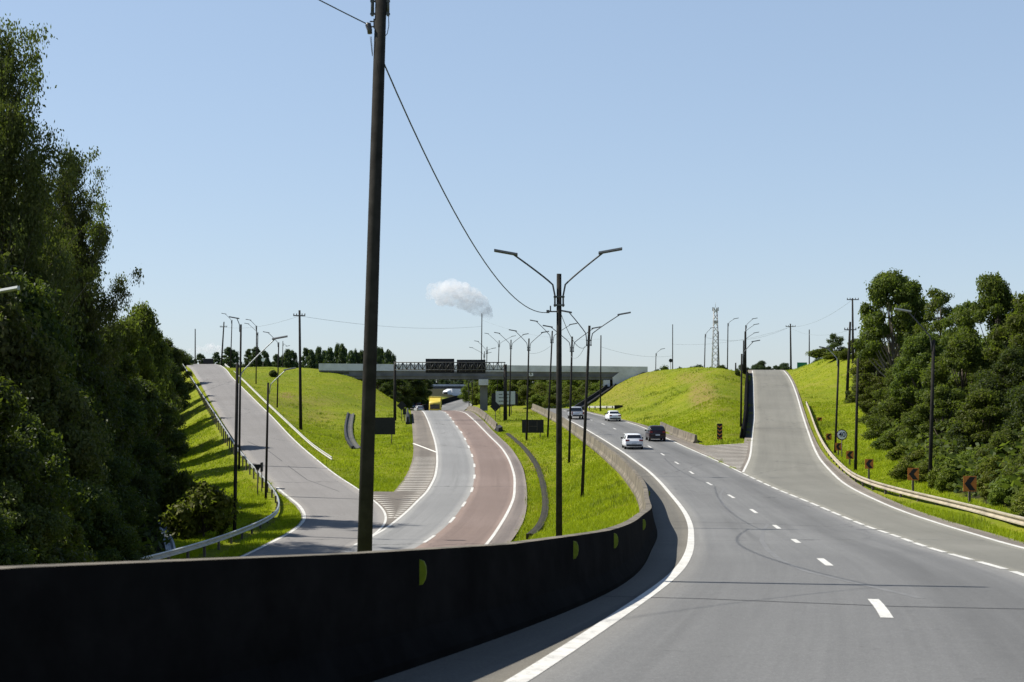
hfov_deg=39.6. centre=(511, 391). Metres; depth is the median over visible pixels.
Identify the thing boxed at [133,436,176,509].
broadleaf tree
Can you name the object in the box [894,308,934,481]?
street lamp
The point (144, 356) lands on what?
broadleaf tree
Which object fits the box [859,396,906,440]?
broadleaf tree
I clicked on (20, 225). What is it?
eucalyptus tree
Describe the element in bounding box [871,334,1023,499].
undergrowth
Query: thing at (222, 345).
utility pole
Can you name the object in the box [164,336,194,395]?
dense tree
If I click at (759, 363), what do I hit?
broadleaf tree
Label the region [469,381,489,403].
broadleaf tree
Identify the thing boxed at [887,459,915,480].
bush
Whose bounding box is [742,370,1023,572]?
entry ramp
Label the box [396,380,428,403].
broadleaf tree
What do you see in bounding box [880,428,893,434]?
bush
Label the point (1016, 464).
broadleaf tree
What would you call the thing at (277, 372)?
street lamp
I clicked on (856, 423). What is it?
bare pole
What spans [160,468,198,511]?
bush
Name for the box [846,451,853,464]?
chevron sign
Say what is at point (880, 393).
dense tree
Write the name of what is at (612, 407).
guardrail
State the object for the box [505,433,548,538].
drainage ditch
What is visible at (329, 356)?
conifer tree
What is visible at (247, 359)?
conifer tree
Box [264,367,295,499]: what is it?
street lamp
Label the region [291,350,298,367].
broadleaf tree
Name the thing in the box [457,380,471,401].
broadleaf tree
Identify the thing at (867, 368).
broadleaf tree
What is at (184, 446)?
broadleaf tree
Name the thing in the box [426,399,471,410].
road
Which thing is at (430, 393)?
dense tree
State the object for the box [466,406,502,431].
concrete barrier
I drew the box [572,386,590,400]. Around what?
broadleaf tree
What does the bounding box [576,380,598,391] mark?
broadleaf tree
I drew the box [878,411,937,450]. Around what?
broadleaf tree
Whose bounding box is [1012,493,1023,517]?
bush
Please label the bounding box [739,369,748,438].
concrete barrier
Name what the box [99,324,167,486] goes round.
dense tree
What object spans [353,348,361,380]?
broadleaf tree
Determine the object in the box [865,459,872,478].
chevron sign
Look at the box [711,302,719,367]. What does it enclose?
lattice tower
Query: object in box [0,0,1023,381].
sky
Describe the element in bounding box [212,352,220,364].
conifer tree
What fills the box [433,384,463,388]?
bridge
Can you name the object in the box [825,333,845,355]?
slender tree
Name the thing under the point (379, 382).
broadleaf tree
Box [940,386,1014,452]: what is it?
broadleaf tree
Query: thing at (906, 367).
broadleaf tree
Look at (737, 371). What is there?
bush
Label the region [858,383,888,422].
broadleaf tree
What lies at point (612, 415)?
sedan car
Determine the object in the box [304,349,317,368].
conifer tree
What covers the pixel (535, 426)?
road sign
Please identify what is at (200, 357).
broadleaf tree
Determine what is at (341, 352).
conifer tree
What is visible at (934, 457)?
bush
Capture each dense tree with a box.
[0,248,79,479]
[0,376,104,564]
[0,475,80,564]
[0,493,38,565]
[6,405,98,561]
[8,265,99,486]
[10,331,121,515]
[11,190,66,331]
[15,163,54,244]
[51,284,140,484]
[52,457,124,562]
[72,388,156,525]
[84,503,152,561]
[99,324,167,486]
[106,375,167,504]
[126,472,166,534]
[159,339,177,398]
[161,369,191,445]
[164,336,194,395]
[377,382,397,399]
[409,380,426,404]
[416,380,432,403]
[841,374,873,403]
[871,355,919,421]
[938,421,987,459]
[965,342,1023,432]
[995,381,1023,435]
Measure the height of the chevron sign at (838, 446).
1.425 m
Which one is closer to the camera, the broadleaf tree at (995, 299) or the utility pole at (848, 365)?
the broadleaf tree at (995, 299)
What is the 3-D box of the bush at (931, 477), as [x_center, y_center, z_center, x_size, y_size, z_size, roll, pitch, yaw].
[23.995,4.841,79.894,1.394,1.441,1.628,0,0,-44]
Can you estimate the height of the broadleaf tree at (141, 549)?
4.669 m
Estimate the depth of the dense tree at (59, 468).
57.80 m
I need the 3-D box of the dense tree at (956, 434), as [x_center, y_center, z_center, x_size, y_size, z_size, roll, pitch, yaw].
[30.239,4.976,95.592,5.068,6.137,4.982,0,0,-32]
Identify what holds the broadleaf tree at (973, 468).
on the ground at (830, 381)
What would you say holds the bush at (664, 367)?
on the ground at (830, 381)
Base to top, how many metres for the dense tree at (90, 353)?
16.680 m
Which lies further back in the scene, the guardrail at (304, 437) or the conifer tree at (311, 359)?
the conifer tree at (311, 359)
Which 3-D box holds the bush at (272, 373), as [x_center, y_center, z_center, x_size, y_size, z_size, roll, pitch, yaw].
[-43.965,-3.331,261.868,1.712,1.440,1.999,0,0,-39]
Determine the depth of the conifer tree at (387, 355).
337.53 m
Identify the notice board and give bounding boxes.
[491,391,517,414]
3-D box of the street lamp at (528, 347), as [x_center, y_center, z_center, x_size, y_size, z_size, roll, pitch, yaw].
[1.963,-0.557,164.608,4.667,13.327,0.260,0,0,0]
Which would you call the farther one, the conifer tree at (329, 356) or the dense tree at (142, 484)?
the conifer tree at (329, 356)
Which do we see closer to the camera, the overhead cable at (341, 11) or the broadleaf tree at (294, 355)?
the overhead cable at (341, 11)
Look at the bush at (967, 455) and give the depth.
85.71 m
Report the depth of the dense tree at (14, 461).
51.71 m
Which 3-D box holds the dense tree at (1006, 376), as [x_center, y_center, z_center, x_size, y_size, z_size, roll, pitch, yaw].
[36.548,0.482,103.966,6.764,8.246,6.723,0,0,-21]
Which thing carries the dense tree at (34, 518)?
on the ground at (830, 381)
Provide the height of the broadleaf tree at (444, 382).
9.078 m
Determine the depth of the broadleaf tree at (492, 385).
349.27 m
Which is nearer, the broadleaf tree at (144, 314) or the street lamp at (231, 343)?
the broadleaf tree at (144, 314)
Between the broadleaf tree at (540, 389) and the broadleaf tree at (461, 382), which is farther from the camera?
the broadleaf tree at (461, 382)
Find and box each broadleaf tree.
[49,500,92,562]
[113,314,170,434]
[113,523,164,561]
[125,300,182,439]
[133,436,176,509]
[134,374,188,469]
[149,424,189,457]
[166,356,192,412]
[168,429,189,457]
[182,353,192,366]
[194,353,205,363]
[229,350,242,367]
[261,350,271,366]
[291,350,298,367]
[313,346,324,368]
[334,343,342,363]
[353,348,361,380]
[376,379,402,402]
[377,346,382,363]
[388,354,396,363]
[393,379,415,407]
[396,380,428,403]
[424,380,432,396]
[438,380,449,386]
[453,380,463,386]
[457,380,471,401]
[469,364,490,404]
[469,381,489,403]
[475,380,503,405]
[500,382,522,406]
[502,380,532,397]
[507,385,535,406]
[516,380,544,387]
[522,382,547,405]
[523,394,544,408]
[532,380,551,387]
[542,396,555,406]
[543,384,564,400]
[546,380,578,386]
[562,380,590,390]
[562,385,578,400]
[562,398,572,403]
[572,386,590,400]
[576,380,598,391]
[583,390,595,398]
[591,380,601,391]
[751,360,771,368]
[775,363,792,369]
[837,338,858,360]
[848,354,890,404]
[851,268,930,377]
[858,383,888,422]
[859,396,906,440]
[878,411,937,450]
[888,329,955,411]
[895,383,965,446]
[904,438,924,449]
[917,328,992,411]
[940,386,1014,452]
[948,271,1016,384]
[962,457,996,482]
[965,427,1023,474]
[981,291,1023,373]
[1004,440,1023,475]
[1009,469,1023,486]
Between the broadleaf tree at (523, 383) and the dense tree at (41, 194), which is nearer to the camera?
the dense tree at (41, 194)
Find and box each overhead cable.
[319,0,365,23]
[385,65,548,312]
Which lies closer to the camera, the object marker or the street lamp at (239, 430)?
the street lamp at (239, 430)
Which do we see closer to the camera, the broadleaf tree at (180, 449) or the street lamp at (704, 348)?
the broadleaf tree at (180, 449)
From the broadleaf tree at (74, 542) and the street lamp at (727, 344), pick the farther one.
the street lamp at (727, 344)
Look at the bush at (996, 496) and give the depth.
61.89 m
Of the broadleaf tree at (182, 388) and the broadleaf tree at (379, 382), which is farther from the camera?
the broadleaf tree at (379, 382)
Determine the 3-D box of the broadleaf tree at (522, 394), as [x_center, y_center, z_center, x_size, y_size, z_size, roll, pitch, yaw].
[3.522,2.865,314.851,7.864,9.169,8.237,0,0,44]
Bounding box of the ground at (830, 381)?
[143,347,1023,558]
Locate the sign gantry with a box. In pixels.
[393,359,506,420]
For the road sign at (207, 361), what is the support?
on the ground at (830, 381)
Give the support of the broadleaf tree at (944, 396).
on the ground at (830, 381)
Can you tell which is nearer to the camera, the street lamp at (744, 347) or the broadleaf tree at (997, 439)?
the broadleaf tree at (997, 439)
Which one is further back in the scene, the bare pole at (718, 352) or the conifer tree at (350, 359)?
the conifer tree at (350, 359)
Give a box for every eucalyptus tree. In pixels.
[0,13,111,358]
[36,139,143,399]
[92,295,117,370]
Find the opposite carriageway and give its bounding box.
[338,411,526,552]
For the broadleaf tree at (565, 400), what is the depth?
285.45 m
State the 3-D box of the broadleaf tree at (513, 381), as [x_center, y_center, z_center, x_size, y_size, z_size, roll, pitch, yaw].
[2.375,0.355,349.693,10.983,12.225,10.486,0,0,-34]
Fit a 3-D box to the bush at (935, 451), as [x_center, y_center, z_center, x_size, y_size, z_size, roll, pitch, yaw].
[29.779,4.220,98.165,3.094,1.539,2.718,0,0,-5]
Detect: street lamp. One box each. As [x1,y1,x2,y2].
[0,286,19,293]
[222,313,231,367]
[229,316,241,469]
[233,335,287,537]
[245,323,257,366]
[246,319,256,383]
[263,331,278,407]
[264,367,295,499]
[485,333,515,390]
[494,247,621,535]
[494,332,528,416]
[509,329,548,440]
[530,320,576,437]
[543,325,600,462]
[562,310,630,496]
[704,327,714,367]
[727,318,736,368]
[740,340,759,426]
[742,332,757,373]
[744,323,758,373]
[745,318,755,373]
[819,346,839,452]
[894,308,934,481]
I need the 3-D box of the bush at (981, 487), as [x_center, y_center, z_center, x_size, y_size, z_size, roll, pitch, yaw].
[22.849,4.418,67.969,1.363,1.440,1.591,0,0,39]
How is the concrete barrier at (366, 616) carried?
on the ground at (830, 381)
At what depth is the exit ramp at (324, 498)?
121.95 m
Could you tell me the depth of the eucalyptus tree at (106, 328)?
107.36 m
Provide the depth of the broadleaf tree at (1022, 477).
65.66 m
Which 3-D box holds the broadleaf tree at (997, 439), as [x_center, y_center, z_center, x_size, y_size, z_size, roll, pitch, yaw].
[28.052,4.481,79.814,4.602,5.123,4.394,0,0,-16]
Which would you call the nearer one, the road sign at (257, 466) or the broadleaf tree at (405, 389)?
the road sign at (257, 466)
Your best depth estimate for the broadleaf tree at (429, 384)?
428.07 m
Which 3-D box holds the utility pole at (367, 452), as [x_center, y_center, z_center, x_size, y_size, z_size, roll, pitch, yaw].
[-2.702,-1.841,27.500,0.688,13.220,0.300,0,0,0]
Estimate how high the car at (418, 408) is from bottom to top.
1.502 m
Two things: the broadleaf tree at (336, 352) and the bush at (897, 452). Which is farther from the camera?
the broadleaf tree at (336, 352)
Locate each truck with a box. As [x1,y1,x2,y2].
[429,397,441,410]
[443,389,461,395]
[567,407,583,418]
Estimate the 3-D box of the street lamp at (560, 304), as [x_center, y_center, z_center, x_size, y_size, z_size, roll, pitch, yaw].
[1.831,0.476,56.500,5.085,12.410,0.290,0,0,0]
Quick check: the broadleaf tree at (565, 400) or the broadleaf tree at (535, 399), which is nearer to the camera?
the broadleaf tree at (565, 400)
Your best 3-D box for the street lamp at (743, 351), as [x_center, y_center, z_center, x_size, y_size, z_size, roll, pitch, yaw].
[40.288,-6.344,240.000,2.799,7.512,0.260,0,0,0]
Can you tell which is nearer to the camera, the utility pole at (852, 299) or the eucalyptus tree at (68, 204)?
the eucalyptus tree at (68, 204)
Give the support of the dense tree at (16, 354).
on the ground at (830, 381)
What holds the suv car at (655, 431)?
on the highway
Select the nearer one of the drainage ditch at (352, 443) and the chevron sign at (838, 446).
the chevron sign at (838, 446)
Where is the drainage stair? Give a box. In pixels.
[573,383,616,409]
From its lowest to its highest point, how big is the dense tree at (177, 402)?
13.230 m
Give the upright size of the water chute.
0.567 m
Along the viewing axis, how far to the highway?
20.76 m
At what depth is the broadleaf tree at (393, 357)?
374.76 m
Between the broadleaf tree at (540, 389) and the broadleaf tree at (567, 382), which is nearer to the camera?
the broadleaf tree at (540, 389)
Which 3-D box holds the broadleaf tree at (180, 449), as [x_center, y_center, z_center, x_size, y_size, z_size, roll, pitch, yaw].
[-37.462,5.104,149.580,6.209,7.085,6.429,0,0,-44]
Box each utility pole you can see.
[220,322,224,365]
[293,310,304,429]
[357,0,389,551]
[786,324,795,369]
[844,322,855,400]
[847,298,858,362]
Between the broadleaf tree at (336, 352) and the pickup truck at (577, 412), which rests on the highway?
the pickup truck at (577, 412)
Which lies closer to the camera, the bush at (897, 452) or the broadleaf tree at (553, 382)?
the bush at (897, 452)
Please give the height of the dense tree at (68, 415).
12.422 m
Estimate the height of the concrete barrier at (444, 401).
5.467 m
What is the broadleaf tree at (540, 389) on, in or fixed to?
on the ground at (830, 381)
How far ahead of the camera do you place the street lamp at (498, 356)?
301.06 m
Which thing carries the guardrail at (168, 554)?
on the ground at (830, 381)
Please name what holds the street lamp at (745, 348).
on the ground at (830, 381)
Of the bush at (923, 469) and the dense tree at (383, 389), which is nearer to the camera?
the bush at (923, 469)
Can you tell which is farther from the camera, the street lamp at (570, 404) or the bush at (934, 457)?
the street lamp at (570, 404)
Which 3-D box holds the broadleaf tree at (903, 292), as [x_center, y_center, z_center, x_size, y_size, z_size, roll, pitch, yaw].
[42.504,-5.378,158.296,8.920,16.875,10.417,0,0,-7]
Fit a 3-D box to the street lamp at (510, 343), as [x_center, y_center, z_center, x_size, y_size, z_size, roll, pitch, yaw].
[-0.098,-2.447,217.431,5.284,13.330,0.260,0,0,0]
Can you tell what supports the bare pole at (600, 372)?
on the ground at (830, 381)
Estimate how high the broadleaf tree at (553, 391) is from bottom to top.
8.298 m
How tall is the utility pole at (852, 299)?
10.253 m
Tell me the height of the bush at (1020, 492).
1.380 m
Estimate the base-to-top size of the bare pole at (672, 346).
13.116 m
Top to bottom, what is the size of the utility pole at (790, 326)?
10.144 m
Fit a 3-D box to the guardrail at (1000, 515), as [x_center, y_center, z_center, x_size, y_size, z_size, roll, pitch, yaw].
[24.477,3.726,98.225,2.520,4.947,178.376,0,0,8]
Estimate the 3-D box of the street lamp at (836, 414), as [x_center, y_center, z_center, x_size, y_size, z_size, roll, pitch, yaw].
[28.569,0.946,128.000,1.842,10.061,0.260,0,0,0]
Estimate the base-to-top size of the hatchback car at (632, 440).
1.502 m
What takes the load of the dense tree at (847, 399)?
on the ground at (830, 381)
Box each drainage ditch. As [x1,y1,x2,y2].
[344,412,359,448]
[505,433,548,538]
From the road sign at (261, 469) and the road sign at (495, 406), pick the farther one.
the road sign at (495, 406)
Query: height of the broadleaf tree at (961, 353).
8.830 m
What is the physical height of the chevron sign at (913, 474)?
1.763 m
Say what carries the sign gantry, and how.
on the ground at (830, 381)
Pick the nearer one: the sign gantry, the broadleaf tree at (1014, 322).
the broadleaf tree at (1014, 322)
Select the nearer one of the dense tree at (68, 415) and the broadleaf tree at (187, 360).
the dense tree at (68, 415)
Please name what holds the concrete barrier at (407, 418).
on the ground at (830, 381)
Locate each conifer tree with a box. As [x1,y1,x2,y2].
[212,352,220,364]
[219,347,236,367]
[242,349,251,367]
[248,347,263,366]
[271,354,281,366]
[280,349,295,367]
[301,347,308,367]
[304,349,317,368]
[322,350,326,360]
[323,346,335,363]
[337,343,346,373]
[345,350,359,379]
[359,350,362,363]
[380,346,384,359]
[381,349,392,363]
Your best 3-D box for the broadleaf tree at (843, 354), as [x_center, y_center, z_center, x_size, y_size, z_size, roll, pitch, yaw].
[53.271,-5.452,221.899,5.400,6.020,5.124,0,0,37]
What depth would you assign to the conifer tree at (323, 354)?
407.55 m
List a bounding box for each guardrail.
[128,363,279,560]
[225,364,331,459]
[588,405,622,409]
[806,401,1023,525]
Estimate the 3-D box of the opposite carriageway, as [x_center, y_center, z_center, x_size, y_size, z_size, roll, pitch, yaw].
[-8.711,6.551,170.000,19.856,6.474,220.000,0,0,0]
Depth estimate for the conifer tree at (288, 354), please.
332.62 m
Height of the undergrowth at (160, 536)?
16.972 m
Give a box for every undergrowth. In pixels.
[121,363,182,558]
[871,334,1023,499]
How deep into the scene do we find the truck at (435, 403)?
292.04 m
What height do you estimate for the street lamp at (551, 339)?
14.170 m
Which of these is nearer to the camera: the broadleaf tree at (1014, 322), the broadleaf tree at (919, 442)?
the broadleaf tree at (919, 442)
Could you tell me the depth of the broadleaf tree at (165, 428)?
123.76 m
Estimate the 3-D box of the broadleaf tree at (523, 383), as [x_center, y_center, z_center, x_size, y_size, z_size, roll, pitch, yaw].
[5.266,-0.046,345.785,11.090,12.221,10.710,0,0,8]
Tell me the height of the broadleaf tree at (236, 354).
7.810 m
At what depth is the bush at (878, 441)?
123.47 m
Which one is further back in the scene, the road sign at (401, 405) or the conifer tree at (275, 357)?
the conifer tree at (275, 357)
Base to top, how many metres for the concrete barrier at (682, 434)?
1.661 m
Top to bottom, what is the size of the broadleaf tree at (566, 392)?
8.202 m
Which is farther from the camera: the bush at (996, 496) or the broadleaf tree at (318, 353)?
the broadleaf tree at (318, 353)
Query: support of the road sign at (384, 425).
on the ground at (830, 381)
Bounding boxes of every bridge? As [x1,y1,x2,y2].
[319,363,647,410]
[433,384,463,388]
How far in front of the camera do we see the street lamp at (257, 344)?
284.92 m
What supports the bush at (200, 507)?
on the ground at (830, 381)
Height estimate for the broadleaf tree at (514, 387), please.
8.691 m
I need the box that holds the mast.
[481,313,481,359]
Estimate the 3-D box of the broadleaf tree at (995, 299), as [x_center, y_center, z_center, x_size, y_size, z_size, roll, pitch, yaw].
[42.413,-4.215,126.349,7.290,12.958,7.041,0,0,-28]
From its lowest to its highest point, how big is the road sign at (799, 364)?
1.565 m
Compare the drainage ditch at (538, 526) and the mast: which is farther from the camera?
the mast
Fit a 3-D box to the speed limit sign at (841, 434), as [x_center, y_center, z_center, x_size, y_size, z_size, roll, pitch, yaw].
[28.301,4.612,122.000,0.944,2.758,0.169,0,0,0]
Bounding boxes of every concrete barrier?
[0,404,656,681]
[406,408,409,423]
[422,394,471,410]
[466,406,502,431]
[660,422,698,442]
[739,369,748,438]
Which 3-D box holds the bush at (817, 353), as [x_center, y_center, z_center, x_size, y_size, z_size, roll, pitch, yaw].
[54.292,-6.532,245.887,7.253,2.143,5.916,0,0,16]
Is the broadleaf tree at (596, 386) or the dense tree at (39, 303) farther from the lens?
the broadleaf tree at (596, 386)
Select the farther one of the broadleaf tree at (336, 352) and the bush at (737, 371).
the broadleaf tree at (336, 352)
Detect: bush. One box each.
[154,479,242,539]
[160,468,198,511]
[269,370,276,376]
[659,364,668,369]
[735,368,739,375]
[806,348,833,358]
[822,351,850,359]
[858,414,875,425]
[869,435,896,449]
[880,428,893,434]
[885,444,918,460]
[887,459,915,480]
[897,449,927,464]
[914,460,934,483]
[923,452,945,464]
[925,445,942,453]
[925,465,943,488]
[933,468,962,492]
[938,455,972,476]
[958,449,976,468]
[973,454,1003,475]
[977,469,1000,498]
[986,478,1019,506]
[1008,485,1023,513]
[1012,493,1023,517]
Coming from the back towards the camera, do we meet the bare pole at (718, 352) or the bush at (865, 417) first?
the bare pole at (718, 352)
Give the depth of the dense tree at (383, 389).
289.39 m
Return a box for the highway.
[373,409,1023,681]
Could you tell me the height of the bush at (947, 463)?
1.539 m
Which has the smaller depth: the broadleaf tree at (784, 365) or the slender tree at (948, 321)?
the slender tree at (948, 321)
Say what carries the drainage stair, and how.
on the ground at (830, 381)
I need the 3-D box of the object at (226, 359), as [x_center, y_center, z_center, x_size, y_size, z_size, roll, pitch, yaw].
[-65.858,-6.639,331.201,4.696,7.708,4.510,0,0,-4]
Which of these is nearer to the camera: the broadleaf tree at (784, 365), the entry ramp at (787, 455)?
the entry ramp at (787, 455)
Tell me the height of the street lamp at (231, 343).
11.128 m
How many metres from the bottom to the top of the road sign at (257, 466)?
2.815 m
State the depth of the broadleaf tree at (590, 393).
287.64 m
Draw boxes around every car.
[414,406,423,410]
[605,411,620,420]
[621,433,642,448]
[645,425,665,440]
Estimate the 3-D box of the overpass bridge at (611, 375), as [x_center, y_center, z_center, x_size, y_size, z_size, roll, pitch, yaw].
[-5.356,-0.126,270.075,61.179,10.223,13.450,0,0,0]
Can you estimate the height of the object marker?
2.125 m
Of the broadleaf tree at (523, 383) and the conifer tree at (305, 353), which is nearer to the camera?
the broadleaf tree at (523, 383)
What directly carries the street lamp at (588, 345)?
on the ground at (830, 381)
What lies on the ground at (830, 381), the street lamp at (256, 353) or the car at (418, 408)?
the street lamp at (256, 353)
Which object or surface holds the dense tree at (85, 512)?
on the ground at (830, 381)
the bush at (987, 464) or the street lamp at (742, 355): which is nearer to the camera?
the bush at (987, 464)
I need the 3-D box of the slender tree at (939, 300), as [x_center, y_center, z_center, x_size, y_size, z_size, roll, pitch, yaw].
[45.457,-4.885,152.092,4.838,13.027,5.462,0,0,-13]
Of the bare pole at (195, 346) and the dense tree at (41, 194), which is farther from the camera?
the bare pole at (195, 346)
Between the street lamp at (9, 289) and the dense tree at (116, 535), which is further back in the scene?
the dense tree at (116, 535)
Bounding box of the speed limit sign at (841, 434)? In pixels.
[836,429,846,456]
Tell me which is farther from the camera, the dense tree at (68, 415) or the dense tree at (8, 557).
the dense tree at (68, 415)
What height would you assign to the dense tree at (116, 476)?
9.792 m
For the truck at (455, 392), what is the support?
on the road
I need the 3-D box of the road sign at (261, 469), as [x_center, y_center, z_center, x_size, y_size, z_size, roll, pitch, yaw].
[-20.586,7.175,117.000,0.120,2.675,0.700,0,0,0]
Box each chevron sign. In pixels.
[826,433,831,439]
[835,443,840,454]
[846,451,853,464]
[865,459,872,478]
[908,468,918,490]
[963,476,976,503]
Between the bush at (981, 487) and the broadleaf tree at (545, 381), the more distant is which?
the broadleaf tree at (545, 381)
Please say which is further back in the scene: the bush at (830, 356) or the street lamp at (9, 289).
the bush at (830, 356)
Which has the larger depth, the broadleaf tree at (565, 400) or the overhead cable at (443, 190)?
the broadleaf tree at (565, 400)
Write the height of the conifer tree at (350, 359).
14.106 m
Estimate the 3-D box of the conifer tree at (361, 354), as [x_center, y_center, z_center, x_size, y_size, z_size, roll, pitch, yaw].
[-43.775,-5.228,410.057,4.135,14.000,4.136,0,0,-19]
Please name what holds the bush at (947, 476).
on the ground at (830, 381)
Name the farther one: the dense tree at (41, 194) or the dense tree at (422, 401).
the dense tree at (422, 401)
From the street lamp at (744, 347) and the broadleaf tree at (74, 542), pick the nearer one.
the broadleaf tree at (74, 542)
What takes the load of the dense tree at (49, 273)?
on the ground at (830, 381)
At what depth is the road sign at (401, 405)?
205.00 m
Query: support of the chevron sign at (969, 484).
on the ground at (830, 381)
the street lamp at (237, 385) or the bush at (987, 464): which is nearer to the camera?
the bush at (987, 464)
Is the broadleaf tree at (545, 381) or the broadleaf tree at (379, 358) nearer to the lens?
the broadleaf tree at (545, 381)
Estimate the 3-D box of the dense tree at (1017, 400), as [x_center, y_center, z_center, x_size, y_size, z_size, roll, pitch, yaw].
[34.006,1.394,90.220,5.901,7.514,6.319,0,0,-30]
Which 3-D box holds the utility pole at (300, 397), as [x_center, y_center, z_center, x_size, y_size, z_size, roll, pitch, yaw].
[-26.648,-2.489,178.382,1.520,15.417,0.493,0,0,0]
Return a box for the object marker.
[717,424,721,440]
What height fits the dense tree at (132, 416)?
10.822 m
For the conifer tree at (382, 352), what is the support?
on the ground at (830, 381)
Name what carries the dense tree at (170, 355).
on the ground at (830, 381)
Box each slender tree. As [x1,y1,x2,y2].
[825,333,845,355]
[911,285,956,353]
[937,299,981,375]
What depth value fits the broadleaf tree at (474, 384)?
400.45 m
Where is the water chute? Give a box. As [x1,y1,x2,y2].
[159,526,175,550]
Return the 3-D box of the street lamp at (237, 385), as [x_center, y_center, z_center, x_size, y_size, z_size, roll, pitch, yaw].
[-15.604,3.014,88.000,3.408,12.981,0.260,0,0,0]
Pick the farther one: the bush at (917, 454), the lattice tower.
the lattice tower
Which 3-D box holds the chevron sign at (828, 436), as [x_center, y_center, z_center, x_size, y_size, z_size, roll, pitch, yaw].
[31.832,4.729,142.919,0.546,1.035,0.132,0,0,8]
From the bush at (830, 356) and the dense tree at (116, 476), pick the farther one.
the bush at (830, 356)
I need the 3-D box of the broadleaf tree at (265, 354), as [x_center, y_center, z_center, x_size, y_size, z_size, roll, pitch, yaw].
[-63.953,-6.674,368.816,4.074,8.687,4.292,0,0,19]
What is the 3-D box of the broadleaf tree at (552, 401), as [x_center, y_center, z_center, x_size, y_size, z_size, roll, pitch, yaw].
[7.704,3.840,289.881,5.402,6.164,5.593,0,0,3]
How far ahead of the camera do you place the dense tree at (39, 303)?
77.81 m
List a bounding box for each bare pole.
[195,329,195,363]
[600,335,601,410]
[672,324,672,368]
[717,331,718,367]
[854,358,858,470]
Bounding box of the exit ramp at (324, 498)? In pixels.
[186,364,386,556]
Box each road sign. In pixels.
[203,359,212,363]
[253,464,261,492]
[260,462,262,491]
[375,417,394,443]
[397,401,405,419]
[490,401,500,419]
[522,420,543,438]
[797,362,806,367]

